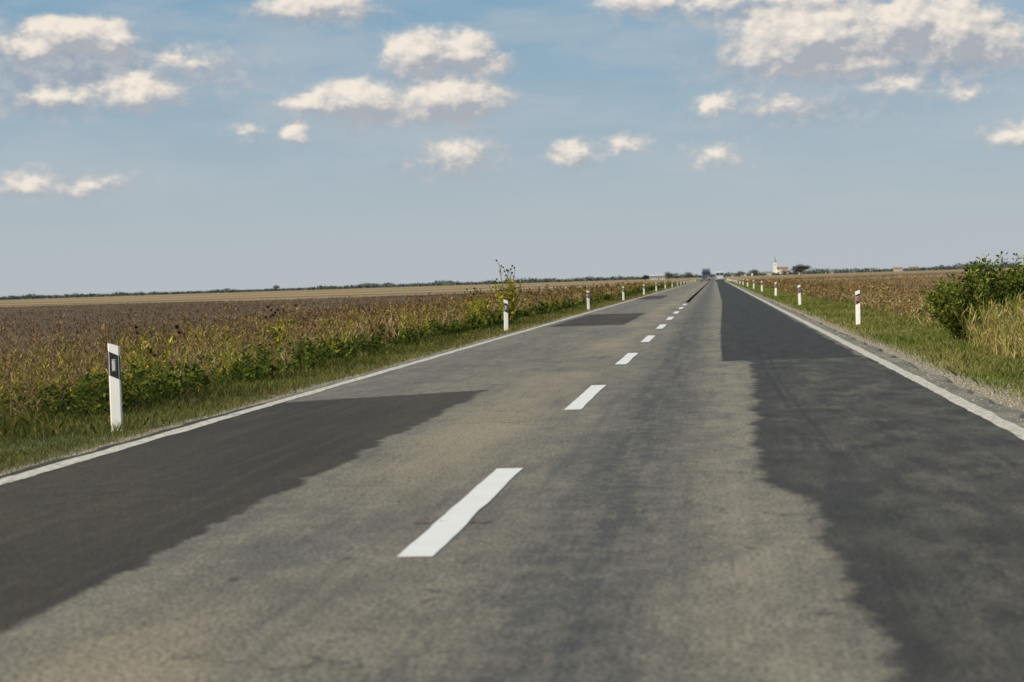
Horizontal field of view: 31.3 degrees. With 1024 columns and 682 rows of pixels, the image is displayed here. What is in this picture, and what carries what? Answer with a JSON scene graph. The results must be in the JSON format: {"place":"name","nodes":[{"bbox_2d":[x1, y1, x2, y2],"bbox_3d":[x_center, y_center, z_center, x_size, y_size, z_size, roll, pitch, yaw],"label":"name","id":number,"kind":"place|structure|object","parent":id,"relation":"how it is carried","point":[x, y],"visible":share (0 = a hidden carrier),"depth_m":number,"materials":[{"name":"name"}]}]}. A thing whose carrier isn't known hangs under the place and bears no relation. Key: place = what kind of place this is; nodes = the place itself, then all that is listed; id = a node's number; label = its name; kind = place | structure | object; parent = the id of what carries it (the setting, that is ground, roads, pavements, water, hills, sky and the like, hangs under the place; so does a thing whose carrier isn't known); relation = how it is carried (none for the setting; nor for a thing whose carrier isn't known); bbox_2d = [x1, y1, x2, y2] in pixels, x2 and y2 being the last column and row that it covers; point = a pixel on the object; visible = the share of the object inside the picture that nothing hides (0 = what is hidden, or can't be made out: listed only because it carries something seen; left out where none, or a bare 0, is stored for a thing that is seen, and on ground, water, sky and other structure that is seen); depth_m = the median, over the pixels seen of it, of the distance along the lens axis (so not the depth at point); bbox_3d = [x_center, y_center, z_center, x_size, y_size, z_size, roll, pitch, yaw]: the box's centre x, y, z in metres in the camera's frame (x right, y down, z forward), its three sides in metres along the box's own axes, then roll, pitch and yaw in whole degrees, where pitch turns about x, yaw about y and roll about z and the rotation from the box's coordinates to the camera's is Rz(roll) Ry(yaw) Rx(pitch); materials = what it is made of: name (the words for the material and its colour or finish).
{"place":"outdoors","nodes":[
{"label":"outdoors","id":0,"kind":"place"},
{"bbox_2d":[0,282,691,473],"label":"verge grass","id":1,"kind":"structure","parent":0,"point":[21,426],"depth_m":22.23,"materials":[{"name":"green plant"}]},
{"bbox_2d":[0,277,1023,681],"bbox_3d":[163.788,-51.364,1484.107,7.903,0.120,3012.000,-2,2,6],"label":"road","id":2,"kind":"structure","parent":0,"point":[718,481],"depth_m":9.36,"materials":[{"name":"grey asphalt"}]},
{"bbox_2d":[416,521,490,523],"bbox_3d":[-0.307,0.950,9.585,0.400,0.001,0.088,-2,2,6],"label":"road crack","id":3,"kind":"object","parent":2,"relation":"on","point":[470,522],"visible":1,"depth_m":9.59,"materials":[{"name":"black asphalt"}]},
{"bbox_2d":[0,300,1023,474],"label":"loose gravel","id":4,"kind":"structure","parent":2,"relation":"on","point":[966,384],"depth_m":22.32,"materials":[{"name":"grey gravel"}]},
{"bbox_2d":[397,278,712,556],"bbox_3d":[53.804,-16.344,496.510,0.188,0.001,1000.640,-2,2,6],"label":"line dashes","id":5,"kind":"object","parent":2,"relation":"on","point":[438,535],"visible":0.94,"depth_m":10.30,"materials":[{"name":"white paint"}]},
{"bbox_2d":[700,275,707,281],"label":"car","id":6,"kind":"object","parent":2,"relation":"on","point":[705,277],"visible":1,"depth_m":435.77,"materials":[{"name":"paint"}]},
{"bbox_2d":[701,268,710,280],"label":"truck","id":7,"kind":"object","parent":2,"relation":"on","point":[706,271],"visible":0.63,"depth_m":552.44,"materials":[{"name":"blue paint"}]},
{"bbox_2d":[714,271,724,281],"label":"van","id":8,"kind":"object","parent":2,"relation":"on","point":[720,275],"visible":0.98,"depth_m":414.57,"materials":[{"name":"grey paint"}]},
{"bbox_2d":[727,282,1023,439],"bbox_3d":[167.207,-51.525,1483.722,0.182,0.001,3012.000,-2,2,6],"label":"edge line","id":9,"kind":"object","parent":2,"relation":"on","point":[1015,429],"visible":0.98,"depth_m":19.28,"materials":[{"name":"paint"}]},
{"bbox_2d":[0,267,1023,475],"bbox_3d":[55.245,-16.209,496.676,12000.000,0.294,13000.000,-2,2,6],"label":"ground","id":10,"kind":"structure","parent":0,"point":[235,297],"depth_m":170.29,"materials":[{"name":"green plant"}]},
{"bbox_2d":[108,343,122,431],"bbox_3d":[-3.890,0.513,17.976,0.124,0.990,0.090,-2,2,4],"label":"guide post","id":11,"kind":"object","parent":10,"relation":"on","point":[114,368],"visible":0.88,"depth_m":17.94,"materials":[{"name":"white plastic"}]},
{"bbox_2d":[124,325,180,375],"bbox_3d":[-5.468,0.274,27.878,0.802,1.036,0.522,-3,2,-24],"label":"flowering plant","id":12,"kind":"object","parent":10,"relation":"on","point":[168,346],"visible":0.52,"depth_m":27.81,"materials":[{"name":"green plant"}]},
{"bbox_2d":[0,291,535,377],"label":"field stubble","id":13,"kind":"object","parent":10,"relation":"on","point":[204,307],"visible":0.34,"depth_m":117.33,"materials":[{"name":"brown plant"}]},
{"bbox_2d":[264,306,295,350],"bbox_3d":[-4.897,-0.166,38.817,0.763,1.222,0.718,-2,2,6],"label":"flowering plant","id":14,"kind":"object","parent":10,"relation":"on","point":[277,331],"visible":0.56,"depth_m":38.68,"materials":[{"name":"green plant"}]},
{"bbox_2d":[0,280,673,428],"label":"dry weeds","id":15,"kind":"object","parent":10,"relation":"on","point":[395,310],"visible":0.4,"depth_m":37.67,"materials":[{"name":"brown plant"}]},
{"bbox_2d":[0,280,675,420],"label":"green weeds","id":16,"kind":"object","parent":10,"relation":"on","point":[156,382],"visible":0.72,"depth_m":27.10,"materials":[{"name":"green plant"}]},
{"bbox_2d":[466,282,493,315],"bbox_3d":[-1.008,-1.152,57.506,0.908,1.423,0.556,0,3,49],"label":"flowering plant","id":17,"kind":"object","parent":10,"relation":"on","point":[481,299],"visible":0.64,"depth_m":57.48,"materials":[{"name":"green plant"}]},
{"bbox_2d":[504,300,508,329],"bbox_3d":[-0.154,-0.606,48.465,0.124,0.990,0.090,-1,1,2],"label":"guide post","id":18,"kind":"object","parent":10,"relation":"on","point":[506,326],"visible":0.86,"depth_m":48.43,"materials":[{"name":"white plastic"}]},
{"bbox_2d":[492,260,522,324],"bbox_3d":[-0.121,-1.474,55.891,0.956,2.065,0.600,-2,2,-8],"label":"flowering plant","id":19,"kind":"object","parent":10,"relation":"on","point":[511,300],"visible":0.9,"depth_m":55.85,"materials":[{"name":"green plant"}]},
{"bbox_2d":[0,261,1023,299],"bbox_3d":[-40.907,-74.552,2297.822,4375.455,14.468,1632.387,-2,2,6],"label":"distant tree line","id":20,"kind":"object","parent":10,"relation":"on","point":[525,280],"visible":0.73,"depth_m":2565.14,"materials":[{"name":"green plant"}]},
{"bbox_2d":[586,290,589,308],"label":"guide post","id":21,"kind":"object","parent":10,"relation":"on","point":[588,301],"visible":0.87,"depth_m":79.05,"materials":[{"name":"white plastic"}]},
{"bbox_2d":[649,274,664,279],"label":"warehouse","id":22,"kind":"structure","parent":10,"relation":"on","point":[656,277],"depth_m":1491.22,"materials":[{"name":"paint"}]},
{"bbox_2d":[747,269,757,276],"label":"tree","id":23,"kind":"object","parent":10,"relation":"on","point":[753,271],"visible":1,"depth_m":1486.27,"materials":[{"name":"green plant"}]},
{"bbox_2d":[773,258,788,273],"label":"church","id":24,"kind":"structure","parent":10,"relation":"on","point":[776,269],"depth_m":2817.38,"materials":[{"name":"white paint"}]},
{"bbox_2d":[798,285,800,304],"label":"guide post","id":25,"kind":"object","parent":10,"relation":"on","point":[799,294],"visible":0.87,"depth_m":74.88,"materials":[{"name":"white plastic"}]},
{"bbox_2d":[790,264,811,275],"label":"tree","id":26,"kind":"object","parent":10,"relation":"on","point":[800,268],"visible":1,"depth_m":1184.70,"materials":[{"name":"green plant"}]},
{"bbox_2d":[855,290,860,324],"bbox_3d":[8.433,-0.752,44.556,0.124,0.990,0.090,-1,1,15],"label":"guide post","id":27,"kind":"object","parent":10,"relation":"on","point":[858,307],"visible":0.88,"depth_m":44.52,"materials":[{"name":"white plastic"}]},
{"bbox_2d":[745,271,1021,323],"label":"dry weeds","id":28,"kind":"object","parent":10,"relation":"on","point":[833,290],"visible":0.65,"depth_m":128.06,"materials":[{"name":"brown plant"}]},
{"bbox_2d":[920,261,1023,340],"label":"shrub","id":29,"kind":"object","parent":10,"relation":"on","point":[946,296],"visible":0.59,"depth_m":33.00,"materials":[{"name":"green plant"}]},
{"bbox_2d":[946,251,1023,306],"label":"shrub","id":30,"kind":"object","parent":10,"relation":"on","point":[981,267],"visible":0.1,"depth_m":34.17,"materials":[{"name":"green plant"}]},
{"bbox_2d":[980,291,1023,347],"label":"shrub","id":31,"kind":"object","parent":10,"relation":"on","point":[1000,304],"visible":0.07,"depth_m":29.82,"materials":[{"name":"green plant"}]},
{"bbox_2d":[0,0,1023,298],"label":"sky","id":32,"kind":"structure","parent":0,"point":[146,146],"materials":[{"name":"blue"}]},
{"bbox_2d":[728,280,1023,405],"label":"verge grass","id":33,"kind":"structure","parent":0,"point":[884,322],"depth_m":34.03,"materials":[{"name":"green plant"}]},
{"bbox_2d":[917,293,938,320],"bbox_3d":[11.136,-0.876,47.116,1.613,0.970,1.365,-2,2,-15],"label":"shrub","id":34,"kind":"object","parent":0,"point":[919,310],"visible":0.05,"depth_m":46.97,"materials":[{"name":"green plant"}]},
{"bbox_2d":[870,288,1023,357],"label":"tall grass","id":35,"kind":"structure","parent":0,"point":[1004,337],"depth_m":28.35,"materials":[{"name":"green plant"}]}
]}

